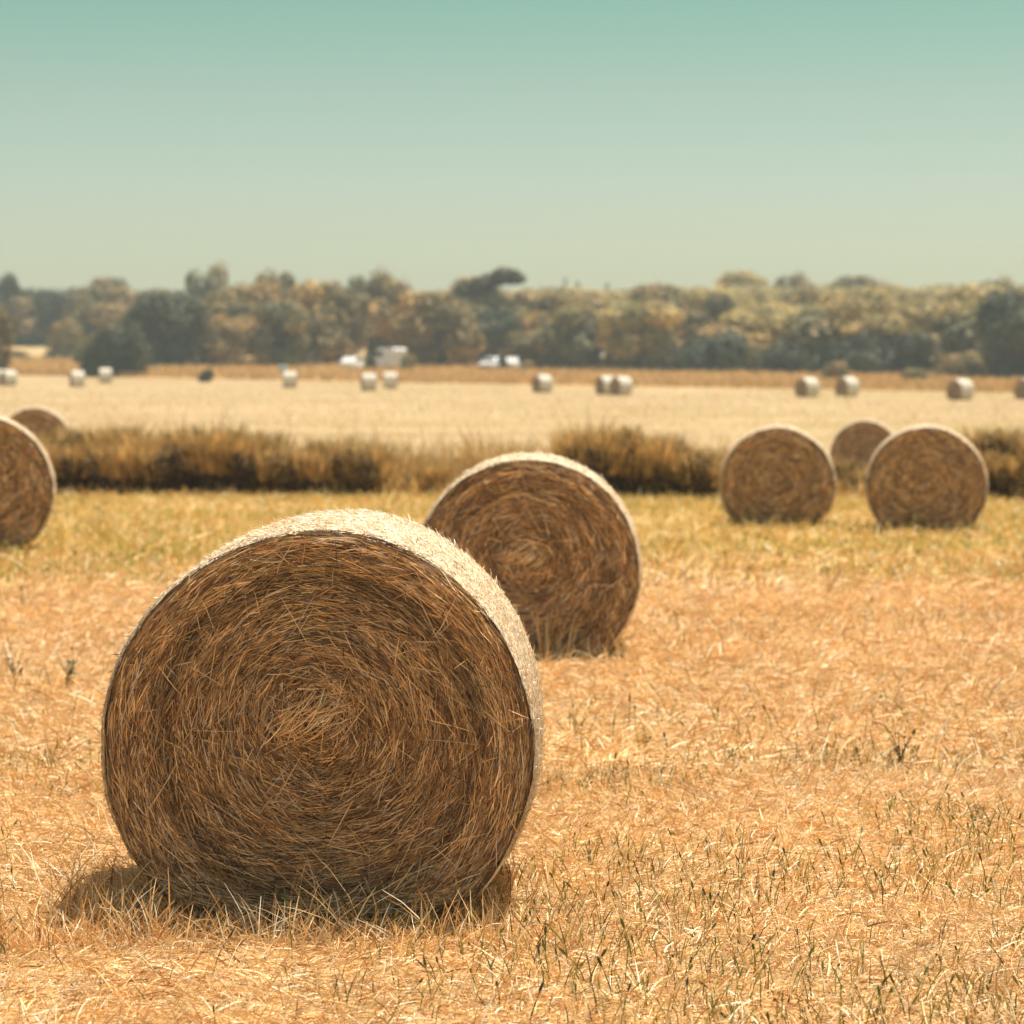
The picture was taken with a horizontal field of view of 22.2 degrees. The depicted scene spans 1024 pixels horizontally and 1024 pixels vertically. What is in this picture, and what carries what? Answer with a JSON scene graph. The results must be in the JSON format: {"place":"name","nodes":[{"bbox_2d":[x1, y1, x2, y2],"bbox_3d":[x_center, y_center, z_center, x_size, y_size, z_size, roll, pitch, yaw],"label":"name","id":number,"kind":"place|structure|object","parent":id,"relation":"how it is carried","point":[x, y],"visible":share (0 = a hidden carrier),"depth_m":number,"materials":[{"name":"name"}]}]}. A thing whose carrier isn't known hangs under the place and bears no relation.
{"place":"outdoors","nodes":[
{"label":"outdoors","id":0,"kind":"place"},
{"bbox_2d":[0,346,1023,1023],"bbox_3d":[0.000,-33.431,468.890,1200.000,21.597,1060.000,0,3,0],"label":"ground","id":1,"kind":"structure","parent":0,"point":[248,410],"depth_m":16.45,"materials":[{"name":"beige plant"}]},
{"bbox_2d":[0,301,16,369],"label":"broadleaf tree","id":2,"kind":"object","parent":1,"relation":"on","point":[6,331],"visible":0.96,"depth_m":260.60,"materials":[{"name":"green plant"}]},
{"bbox_2d":[0,271,24,338],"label":"evergreen tree","id":3,"kind":"object","parent":1,"relation":"on","point":[9,286],"visible":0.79,"depth_m":416.13,"materials":[{"name":"green plant"}]},
{"bbox_2d":[0,293,37,346],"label":"broadleaf tree","id":4,"kind":"object","parent":1,"relation":"on","point":[17,305],"visible":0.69,"depth_m":414.22,"materials":[{"name":"green plant"}]},
{"bbox_2d":[0,415,56,547],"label":"round bale","id":5,"kind":"object","parent":1,"relation":"on","point":[28,488],"visible":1,"depth_m":26.37,"materials":[{"name":"plant"}]},
{"bbox_2d":[9,406,69,438],"bbox_3d":[-9.495,-1.478,51.992,1.480,1.289,1.181,0,3,-8],"label":"round bale","id":6,"kind":"object","parent":1,"relation":"on","point":[39,417],"visible":0.34,"depth_m":51.47,"materials":[{"name":"plant"}]},
{"bbox_2d":[33,288,73,345],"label":"evergreen tree","id":7,"kind":"object","parent":1,"relation":"on","point":[49,303],"visible":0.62,"depth_m":409.79,"materials":[{"name":"green plant"}]},
{"bbox_2d":[44,317,83,353],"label":"dry bush","id":8,"kind":"object","parent":1,"relation":"on","point":[67,334],"visible":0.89,"depth_m":333.25,"materials":[{"name":"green plant"}]},
{"bbox_2d":[40,435,106,495],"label":"ditch shrub","id":9,"kind":"object","parent":1,"relation":"on","point":[63,461],"visible":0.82,"depth_m":41.88,"materials":[{"name":"brown plant"}]},
{"bbox_2d":[50,420,143,481],"bbox_3d":[-6.858,-0.884,42.992,1.348,1.259,2.026,3,4,42],"label":"ditch shrub","id":10,"kind":"object","parent":1,"relation":"on","point":[75,434],"visible":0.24,"depth_m":42.59,"materials":[{"name":"brown plant"}]},
{"bbox_2d":[65,300,130,344],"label":"broadleaf tree","id":11,"kind":"object","parent":1,"relation":"on","point":[99,314],"visible":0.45,"depth_m":372.25,"materials":[{"name":"green plant"}]},
{"bbox_2d":[76,283,139,333],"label":"broadleaf tree","id":12,"kind":"object","parent":1,"relation":"on","point":[97,294],"visible":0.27,"depth_m":393.79,"materials":[{"name":"green plant"}]},
{"bbox_2d":[88,275,130,290],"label":"broadleaf tree","id":13,"kind":"object","parent":1,"relation":"on","point":[106,282],"visible":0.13,"depth_m":416.56,"materials":[{"name":"green plant"}]},
{"bbox_2d":[75,319,154,376],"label":"dark bush","id":14,"kind":"object","parent":1,"relation":"on","point":[114,350],"visible":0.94,"depth_m":259.89,"materials":[{"name":"green plant"}]},
{"bbox_2d":[74,437,167,495],"bbox_3d":[-6.261,-0.716,42.117,1.569,0.999,1.344,1,3,21],"label":"ditch shrub","id":15,"kind":"object","parent":1,"relation":"on","point":[120,462],"visible":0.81,"depth_m":41.80,"materials":[{"name":"brown plant"}]},
{"bbox_2d":[105,425,200,493],"bbox_3d":[-5.896,-0.844,42.748,1.702,1.217,1.401,-2,4,-36],"label":"ditch shrub","id":16,"kind":"object","parent":1,"relation":"on","point":[159,437],"visible":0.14,"depth_m":42.32,"materials":[{"name":"brown plant"}]},
{"bbox_2d":[117,291,217,367],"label":"broadleaf tree","id":17,"kind":"object","parent":1,"relation":"on","point":[164,324],"visible":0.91,"depth_m":288.49,"materials":[{"name":"green plant"}]},
{"bbox_2d":[133,447,204,495],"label":"ditch shrub","id":18,"kind":"object","parent":1,"relation":"on","point":[153,471],"visible":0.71,"depth_m":41.59,"materials":[{"name":"brown plant"}]},
{"bbox_2d":[155,420,250,495],"bbox_3d":[-4.937,-0.840,41.798,1.559,1.276,1.303,0,3,-5],"label":"ditch shrub","id":19,"kind":"object","parent":1,"relation":"on","point":[184,446],"visible":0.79,"depth_m":41.48,"materials":[{"name":"brown plant"}]},
{"bbox_2d":[181,261,234,301],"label":"broadleaf tree","id":20,"kind":"object","parent":1,"relation":"on","point":[208,286],"visible":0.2,"depth_m":391.62,"materials":[{"name":"green plant"}]},
{"bbox_2d":[182,313,250,366],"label":"broadleaf tree","id":21,"kind":"object","parent":1,"relation":"on","point":[220,343],"visible":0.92,"depth_m":290.54,"materials":[{"name":"green plant"}]},
{"bbox_2d":[190,299,262,361],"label":"broadleaf tree","id":22,"kind":"object","parent":1,"relation":"on","point":[243,322],"visible":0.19,"depth_m":304.21,"materials":[{"name":"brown plant"}]},
{"bbox_2d":[200,429,269,495],"bbox_3d":[-4.461,-0.787,41.852,1.256,1.166,1.161,3,4,41],"label":"ditch shrub","id":23,"kind":"object","parent":1,"relation":"on","point":[242,459],"visible":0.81,"depth_m":41.48,"materials":[{"name":"brown plant"}]},
{"bbox_2d":[206,281,282,355],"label":"broadleaf tree","id":24,"kind":"object","parent":1,"relation":"on","point":[251,296],"visible":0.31,"depth_m":328.94,"materials":[{"name":"green plant"}]},
{"bbox_2d":[214,427,292,490],"bbox_3d":[-4.231,-0.809,42.529,1.351,1.149,1.678,1,3,13],"label":"ditch shrub","id":25,"kind":"object","parent":1,"relation":"on","point":[272,441],"visible":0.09,"depth_m":42.36,"materials":[{"name":"brown plant"}]},
{"bbox_2d":[251,268,305,294],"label":"broadleaf tree","id":26,"kind":"object","parent":1,"relation":"on","point":[289,280],"visible":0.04,"depth_m":344.11,"materials":[{"name":"green plant"}]},
{"bbox_2d":[242,443,315,496],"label":"ditch shrub","id":27,"kind":"object","parent":1,"relation":"on","point":[264,467],"visible":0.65,"depth_m":41.38,"materials":[{"name":"brown plant"}]},
{"bbox_2d":[248,297,321,366],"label":"broadleaf tree","id":28,"kind":"object","parent":1,"relation":"on","point":[286,316],"visible":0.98,"depth_m":289.22,"materials":[{"name":"green plant"}]},
{"bbox_2d":[248,308,356,363],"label":"broadleaf tree","id":29,"kind":"object","parent":1,"relation":"on","point":[328,347],"visible":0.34,"depth_m":295.26,"materials":[{"name":"green plant"}]},
{"bbox_2d":[269,444,350,495],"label":"ditch shrub","id":30,"kind":"object","parent":1,"relation":"on","point":[311,464],"visible":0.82,"depth_m":41.37,"materials":[{"name":"brown plant"}]},
{"bbox_2d":[96,507,548,915],"bbox_3d":[-0.621,0.638,8.944,1.498,1.304,1.190,0,3,1],"label":"round bale","id":31,"kind":"object","parent":1,"relation":"on","point":[351,700],"visible":0.99,"depth_m":8.41,"materials":[{"name":"plant"}]},
{"bbox_2d":[301,434,354,492],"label":"ditch shrub","id":32,"kind":"object","parent":1,"relation":"on","point":[321,445],"visible":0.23,"depth_m":41.91,"materials":[{"name":"brown plant"}]},
{"bbox_2d":[285,279,377,361],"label":"broadleaf tree","id":33,"kind":"object","parent":1,"relation":"on","point":[331,301],"visible":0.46,"depth_m":301.35,"materials":[{"name":"green plant"}]},
{"bbox_2d":[330,440,395,496],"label":"ditch shrub","id":34,"kind":"object","parent":1,"relation":"on","point":[359,468],"visible":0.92,"depth_m":41.09,"materials":[{"name":"brown plant"}]},
{"bbox_2d":[347,266,393,293],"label":"broadleaf tree","id":35,"kind":"object","parent":1,"relation":"on","point":[353,283],"visible":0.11,"depth_m":376.68,"materials":[{"name":"green plant"}]},
{"bbox_2d":[343,275,412,357],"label":"broadleaf tree","id":36,"kind":"object","parent":1,"relation":"on","point":[380,317],"visible":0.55,"depth_m":312.36,"materials":[{"name":"green plant"}]},
{"bbox_2d":[374,348,406,367],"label":"white van","id":37,"kind":"object","parent":1,"relation":"on","point":[387,357],"visible":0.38,"depth_m":280.50,"materials":[{"name":"paint"}]},
{"bbox_2d":[402,462,453,494],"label":"ditch shrub","id":38,"kind":"object","parent":1,"relation":"on","point":[431,475],"visible":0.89,"depth_m":41.34,"materials":[{"name":"brown plant"}]},
{"bbox_2d":[389,290,486,367],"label":"broadleaf tree","id":39,"kind":"object","parent":1,"relation":"on","point":[419,318],"visible":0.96,"depth_m":289.11,"materials":[{"name":"green plant"}]},
{"bbox_2d":[418,302,500,363],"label":"broadleaf tree","id":40,"kind":"object","parent":1,"relation":"on","point":[474,312],"visible":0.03,"depth_m":302.46,"materials":[{"name":"green plant"}]},
{"bbox_2d":[453,266,527,346],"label":"umbrella pine","id":41,"kind":"object","parent":1,"relation":"on","point":[477,287],"visible":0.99,"depth_m":316.10,"materials":[{"name":"green plant"}]},
{"bbox_2d":[472,306,525,363],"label":"evergreen tree","id":42,"kind":"object","parent":1,"relation":"on","point":[497,326],"visible":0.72,"depth_m":297.75,"materials":[{"name":"green plant"}]},
{"bbox_2d":[464,289,547,350],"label":"broadleaf tree","id":43,"kind":"object","parent":1,"relation":"on","point":[520,309],"visible":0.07,"depth_m":317.05,"materials":[{"name":"green plant"}]},
{"bbox_2d":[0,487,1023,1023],"bbox_3d":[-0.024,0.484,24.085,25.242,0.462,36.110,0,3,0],"label":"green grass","id":44,"kind":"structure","parent":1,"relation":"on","point":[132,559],"depth_m":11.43,"materials":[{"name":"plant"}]},
{"bbox_2d":[0,353,1023,392],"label":"rough grass","id":45,"kind":"structure","parent":1,"relation":"on","point":[39,365],"depth_m":252.65,"materials":[{"name":"plant"}]},
{"bbox_2d":[499,329,556,367],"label":"broadleaf tree","id":46,"kind":"object","parent":1,"relation":"on","point":[520,341],"visible":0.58,"depth_m":280.61,"materials":[{"name":"green plant"}]},
{"bbox_2d":[422,450,642,657],"bbox_3d":[0.108,0.251,16.747,1.479,1.294,1.197,0,3,1],"label":"round bale","id":47,"kind":"object","parent":1,"relation":"on","point":[539,527],"visible":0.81,"depth_m":16.22,"materials":[{"name":"plant"}]},
{"bbox_2d":[532,375,552,392],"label":"round bale","id":48,"kind":"object","parent":1,"relation":"on","point":[542,383],"visible":1,"depth_m":200.45,"materials":[{"name":"plant"}]},
{"bbox_2d":[508,285,589,297],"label":"broadleaf tree","id":49,"kind":"object","parent":1,"relation":"on","point":[556,290],"visible":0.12,"depth_m":397.78,"materials":[{"name":"green plant"}]},
{"bbox_2d":[516,292,584,360],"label":"broadleaf tree","id":50,"kind":"object","parent":1,"relation":"on","point":[532,322],"visible":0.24,"depth_m":299.77,"materials":[{"name":"green plant"}]},
{"bbox_2d":[518,299,615,369],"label":"broadleaf tree","id":51,"kind":"object","parent":1,"relation":"on","point":[575,345],"visible":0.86,"depth_m":278.55,"materials":[{"name":"green plant"}]},
{"bbox_2d":[549,426,619,488],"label":"ditch shrub","id":52,"kind":"object","parent":1,"relation":"on","point":[566,449],"visible":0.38,"depth_m":40.70,"materials":[{"name":"brown plant"}]},
{"bbox_2d":[567,420,647,495],"bbox_3d":[1.489,-0.809,40.810,1.265,1.322,1.351,-1,3,-25],"label":"ditch shrub","id":53,"kind":"object","parent":1,"relation":"on","point":[609,455],"visible":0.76,"depth_m":40.40,"materials":[{"name":"brown plant"}]},
{"bbox_2d":[576,287,644,303],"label":"broadleaf tree","id":54,"kind":"object","parent":1,"relation":"on","point":[617,294],"visible":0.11,"depth_m":363.62,"materials":[{"name":"green plant"}]},
{"bbox_2d":[609,376,632,394],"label":"round bale","id":55,"kind":"object","parent":1,"relation":"on","point":[620,385],"visible":0.99,"depth_m":186.69,"materials":[{"name":"plant"}]},
{"bbox_2d":[594,300,684,371],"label":"broadleaf tree","id":56,"kind":"object","parent":1,"relation":"on","point":[632,337],"visible":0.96,"depth_m":273.69,"materials":[{"name":"green plant"}]},
{"bbox_2d":[614,429,689,498],"bbox_3d":[2.122,-0.736,40.846,1.307,1.153,1.521,-1,3,-10],"label":"ditch shrub","id":57,"kind":"object","parent":1,"relation":"on","point":[650,465],"visible":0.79,"depth_m":40.41,"materials":[{"name":"brown plant"}]},
{"bbox_2d":[624,281,688,310],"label":"broadleaf tree","id":58,"kind":"object","parent":1,"relation":"on","point":[666,293],"visible":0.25,"depth_m":334.20,"materials":[{"name":"green plant"}]},
{"bbox_2d":[655,446,722,498],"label":"ditch shrub","id":59,"kind":"object","parent":1,"relation":"on","point":[683,468],"visible":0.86,"depth_m":40.29,"materials":[{"name":"brown plant"}]},
{"bbox_2d":[645,310,749,364],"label":"broadleaf tree","id":60,"kind":"object","parent":1,"relation":"on","point":[700,319],"visible":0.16,"depth_m":280.87,"materials":[{"name":"green plant"}]},
{"bbox_2d":[685,456,724,500],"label":"ditch shrub","id":61,"kind":"object","parent":1,"relation":"on","point":[711,485],"visible":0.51,"depth_m":40.22,"materials":[{"name":"brown plant"}]},
{"bbox_2d":[661,327,750,372],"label":"dark bush","id":62,"kind":"object","parent":1,"relation":"on","point":[721,351],"visible":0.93,"depth_m":270.87,"materials":[{"name":"green plant"}]},
{"bbox_2d":[686,288,727,312],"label":"broadleaf tree","id":63,"kind":"object","parent":1,"relation":"on","point":[696,301],"visible":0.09,"depth_m":337.67,"materials":[{"name":"green plant"}]},
{"bbox_2d":[701,289,736,364],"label":"broadleaf tree","id":64,"kind":"object","parent":1,"relation":"on","point":[717,305],"visible":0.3,"depth_m":292.04,"materials":[{"name":"green plant"}]},
{"bbox_2d":[713,269,771,288],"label":"broadleaf tree","id":65,"kind":"object","parent":1,"relation":"on","point":[746,277],"visible":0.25,"depth_m":412.41,"materials":[{"name":"green plant"}]},
{"bbox_2d":[737,341,774,372],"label":"dry bush","id":66,"kind":"object","parent":1,"relation":"on","point":[750,359],"visible":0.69,"depth_m":270.72,"materials":[{"name":"green plant"}]},
{"bbox_2d":[716,309,796,365],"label":"broadleaf tree","id":67,"kind":"object","parent":1,"relation":"on","point":[768,327],"visible":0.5,"depth_m":281.90,"materials":[{"name":"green plant"}]},
{"bbox_2d":[734,289,782,306],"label":"broadleaf tree","id":68,"kind":"object","parent":1,"relation":"on","point":[760,296],"visible":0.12,"depth_m":336.83,"materials":[{"name":"yellow plant"}]},
{"bbox_2d":[716,302,808,366],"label":"broadleaf tree","id":69,"kind":"object","parent":1,"relation":"on","point":[767,307],"visible":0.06,"depth_m":288.50,"materials":[{"name":"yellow plant"}]},
{"bbox_2d":[719,424,836,528],"bbox_3d":[3.301,-0.454,32.337,1.481,1.289,1.181,0,3,6],"label":"round bale","id":70,"kind":"object","parent":1,"relation":"on","point":[777,470],"visible":0.94,"depth_m":31.81,"materials":[{"name":"plant"}]},
{"bbox_2d":[764,286,803,302],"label":"broadleaf tree","id":71,"kind":"object","parent":1,"relation":"on","point":[786,294],"visible":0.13,"depth_m":398.13,"materials":[{"name":"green plant"}]},
{"bbox_2d":[770,269,814,303],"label":"broadleaf tree","id":72,"kind":"object","parent":1,"relation":"on","point":[793,283],"visible":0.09,"depth_m":411.17,"materials":[{"name":"green plant"}]},
{"bbox_2d":[756,341,830,373],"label":"dark bush","id":73,"kind":"object","parent":1,"relation":"on","point":[783,357],"visible":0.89,"depth_m":265.77,"materials":[{"name":"green plant"}]},
{"bbox_2d":[794,377,819,396],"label":"round bale","id":74,"kind":"object","parent":1,"relation":"on","point":[806,387],"visible":0.98,"depth_m":178.16,"materials":[{"name":"plant"}]},
{"bbox_2d":[792,281,834,308],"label":"broadleaf tree","id":75,"kind":"object","parent":1,"relation":"on","point":[812,296],"visible":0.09,"depth_m":332.01,"materials":[{"name":"green plant"}]},
{"bbox_2d":[776,297,876,366],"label":"broadleaf tree","id":76,"kind":"object","parent":1,"relation":"on","point":[813,330],"visible":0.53,"depth_m":267.02,"materials":[{"name":"green plant"}]},
{"bbox_2d":[820,359,849,379],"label":"dry bush","id":77,"kind":"object","parent":1,"relation":"on","point":[837,369],"visible":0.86,"depth_m":242.31,"materials":[{"name":"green plant"}]},
{"bbox_2d":[831,456,858,485],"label":"ditch shrub","id":78,"kind":"object","parent":1,"relation":"on","point":[840,466],"visible":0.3,"depth_m":40.91,"materials":[{"name":"brown plant"}]},
{"bbox_2d":[834,377,859,395],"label":"round bale","id":79,"kind":"object","parent":1,"relation":"on","point":[846,386],"visible":0.99,"depth_m":182.35,"materials":[{"name":"plant"}]},
{"bbox_2d":[830,273,879,290],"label":"broadleaf tree","id":80,"kind":"object","parent":1,"relation":"on","point":[849,281],"visible":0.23,"depth_m":396.90,"materials":[{"name":"green plant"}]},
{"bbox_2d":[816,286,898,316],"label":"broadleaf tree","id":81,"kind":"object","parent":1,"relation":"on","point":[876,300],"visible":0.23,"depth_m":303.83,"materials":[{"name":"green plant"}]},
{"bbox_2d":[822,328,899,375],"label":"dark bush","id":82,"kind":"object","parent":1,"relation":"on","point":[872,353],"visible":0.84,"depth_m":262.24,"materials":[{"name":"green plant"}]},
{"bbox_2d":[830,418,893,471],"bbox_3d":[7.393,-1.312,54.505,1.480,1.289,1.181,1,3,9],"label":"round bale","id":83,"kind":"object","parent":1,"relation":"on","point":[859,441],"visible":0.66,"depth_m":54.00,"materials":[{"name":"plant"}]},
{"bbox_2d":[832,313,913,364],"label":"broadleaf tree","id":84,"kind":"object","parent":1,"relation":"on","point":[889,326],"visible":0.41,"depth_m":264.87,"materials":[{"name":"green plant"}]},
{"bbox_2d":[879,297,944,316],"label":"broadleaf tree","id":85,"kind":"object","parent":1,"relation":"on","point":[932,303],"visible":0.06,"depth_m":305.56,"materials":[{"name":"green plant"}]},
{"bbox_2d":[896,331,938,373],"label":"bush","id":86,"kind":"object","parent":1,"relation":"on","point":[913,348],"visible":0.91,"depth_m":260.56,"materials":[{"name":"green plant"}]},
{"bbox_2d":[864,424,988,532],"bbox_3d":[4.951,-0.417,31.138,1.481,1.291,1.174,0,3,8],"label":"round bale","id":87,"kind":"object","parent":1,"relation":"on","point":[930,474],"visible":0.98,"depth_m":30.62,"materials":[{"name":"plant"}]},
{"bbox_2d":[890,300,988,372],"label":"broadleaf tree","id":88,"kind":"object","parent":1,"relation":"on","point":[955,336],"visible":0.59,"depth_m":265.59,"materials":[{"name":"green plant"}]},
{"bbox_2d":[946,379,973,399],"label":"round bale","id":89,"kind":"object","parent":1,"relation":"on","point":[959,389],"visible":0.99,"depth_m":166.72,"materials":[{"name":"plant"}]},
{"bbox_2d":[931,350,989,376],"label":"dry bush","id":90,"kind":"object","parent":1,"relation":"on","point":[961,363],"visible":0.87,"depth_m":250.16,"materials":[{"name":"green plant"}]},
{"bbox_2d":[936,297,1004,372],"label":"broadleaf tree","id":91,"kind":"object","parent":1,"relation":"on","point":[971,305],"visible":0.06,"depth_m":271.44,"materials":[{"name":"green plant"}]},
{"bbox_2d":[943,283,1023,307],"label":"broadleaf tree","id":92,"kind":"object","parent":1,"relation":"on","point":[975,290],"visible":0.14,"depth_m":301.46,"materials":[{"name":"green plant"}]},
{"bbox_2d":[953,421,1023,457],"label":"ditch shrub","id":93,"kind":"object","parent":1,"relation":"on","point":[986,442],"visible":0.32,"depth_m":40.04,"materials":[{"name":"brown plant"}]},
{"bbox_2d":[968,288,1023,378],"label":"evergreen tree","id":94,"kind":"object","parent":1,"relation":"on","point":[998,316],"visible":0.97,"depth_m":246.00,"materials":[{"name":"green plant"}]},
{"bbox_2d":[977,446,1014,494],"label":"ditch shrub","id":95,"kind":"object","parent":1,"relation":"on","point":[989,458],"visible":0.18,"depth_m":39.57,"materials":[{"name":"brown plant"}]},
{"bbox_2d":[981,450,1023,502],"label":"ditch shrub","id":96,"kind":"object","parent":1,"relation":"on","point":[1012,483],"visible":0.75,"depth_m":39.42,"materials":[{"name":"brown plant"}]},
{"bbox_2d":[1000,429,1023,492],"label":"ditch shrub","id":97,"kind":"object","parent":1,"relation":"on","point":[1018,446],"visible":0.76,"depth_m":39.61,"materials":[{"name":"brown plant"}]},
{"bbox_2d":[0,0,1023,293],"label":"sky","id":98,"kind":"structure","parent":0,"point":[622,144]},
{"bbox_2d":[5,404,1023,501],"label":"tall grass","id":99,"kind":"structure","parent":0,"point":[401,467],"depth_m":42.09,"materials":[{"name":"plant"}]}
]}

